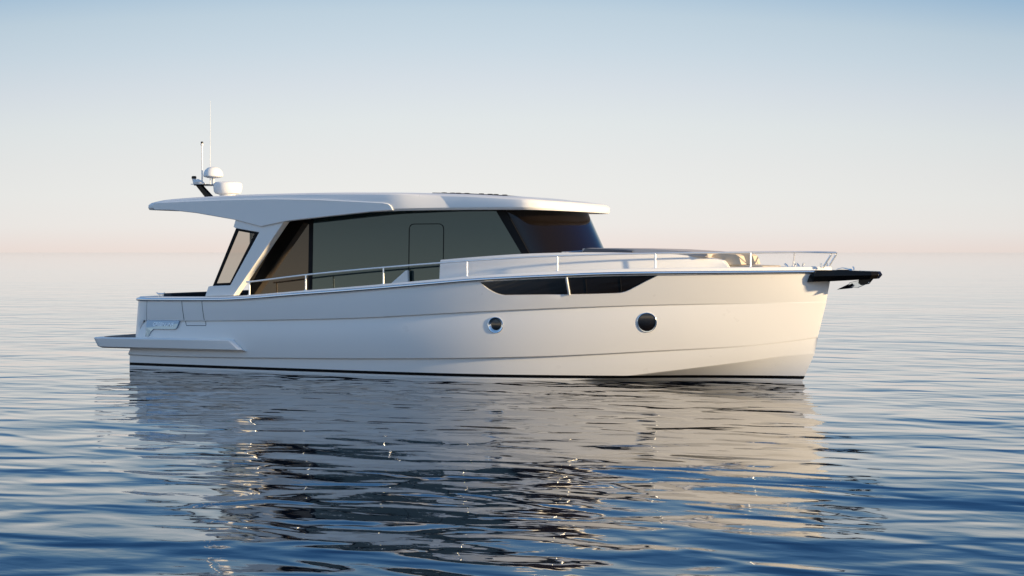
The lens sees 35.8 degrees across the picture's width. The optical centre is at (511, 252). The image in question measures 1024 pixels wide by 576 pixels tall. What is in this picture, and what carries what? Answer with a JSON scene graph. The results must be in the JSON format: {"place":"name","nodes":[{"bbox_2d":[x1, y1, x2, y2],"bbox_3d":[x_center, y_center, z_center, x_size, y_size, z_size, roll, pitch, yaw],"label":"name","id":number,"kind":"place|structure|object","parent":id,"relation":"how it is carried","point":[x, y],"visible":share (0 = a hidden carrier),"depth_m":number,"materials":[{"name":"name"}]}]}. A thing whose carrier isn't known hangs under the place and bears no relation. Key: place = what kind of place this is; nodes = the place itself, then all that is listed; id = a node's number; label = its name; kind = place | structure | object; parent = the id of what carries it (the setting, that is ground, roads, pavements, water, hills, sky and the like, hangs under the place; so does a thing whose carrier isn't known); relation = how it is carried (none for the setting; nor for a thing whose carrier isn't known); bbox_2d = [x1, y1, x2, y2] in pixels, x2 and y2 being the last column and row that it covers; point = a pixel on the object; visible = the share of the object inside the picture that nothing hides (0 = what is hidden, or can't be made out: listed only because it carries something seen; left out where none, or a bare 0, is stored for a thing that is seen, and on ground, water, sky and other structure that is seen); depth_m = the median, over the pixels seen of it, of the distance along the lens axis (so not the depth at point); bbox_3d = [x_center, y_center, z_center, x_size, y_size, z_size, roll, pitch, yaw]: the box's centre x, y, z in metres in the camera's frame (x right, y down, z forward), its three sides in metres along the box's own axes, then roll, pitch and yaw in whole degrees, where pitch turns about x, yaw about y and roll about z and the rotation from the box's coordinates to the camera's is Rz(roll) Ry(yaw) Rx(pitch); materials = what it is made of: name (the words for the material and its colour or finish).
{"place":"outdoors","nodes":[
{"label":"outdoors","id":0,"kind":"place"},
{"bbox_2d":[0,252,1023,575],"bbox_3d":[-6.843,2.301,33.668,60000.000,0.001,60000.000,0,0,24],"label":"water","id":1,"kind":"structure","parent":0,"point":[884,436],"depth_m":18.04,"materials":[{"name":"blue liquid"}]},
{"bbox_2d":[94,101,881,380],"bbox_3d":[-0.540,-0.079,30.862,15.378,6.260,4.672,0,0,24],"label":"motor yacht","id":2,"kind":"object","parent":1,"relation":"on","point":[462,285],"visible":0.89,"depth_m":28.96,"materials":[{"name":"white plastic"}]},
{"bbox_2d":[251,219,308,294],"bbox_3d":[-4.501,0.101,30.878,1.372,1.800,0.054,0,0,24],"label":"aft window","id":3,"kind":"structure","parent":2,"relation":"in","point":[288,256],"depth_m":30.82,"materials":[{"name":"brown glass"}]},
{"bbox_2d":[308,210,520,289],"bbox_3d":[-1.805,0.101,29.678,4.650,1.800,0.074,0,0,24],"label":"side window","id":4,"kind":"structure","parent":2,"relation":"in","point":[392,238],"depth_m":29.86,"materials":[{"name":"grey glass"}]},
{"bbox_2d":[481,275,656,294],"bbox_3d":[1.022,0.593,28.143,3.324,0.410,0.245,0,0,9],"label":"hull window","id":5,"kind":"structure","parent":2,"relation":"in","point":[603,284],"depth_m":28.12,"materials":[{"name":"black glass"}]},
{"bbox_2d":[837,280,868,289],"bbox_3d":[6.020,0.523,27.956,0.551,0.273,0.283,0,0,5],"label":"anchor","id":6,"kind":"object","parent":2,"relation":"hanging from","point":[854,284],"visible":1,"depth_m":27.89,"materials":[{"name":"white metal"}]},
{"bbox_2d":[0,0,1023,252],"label":"sky","id":7,"kind":"structure","parent":0,"point":[839,126],"materials":[{"name":"blue"}]}
]}

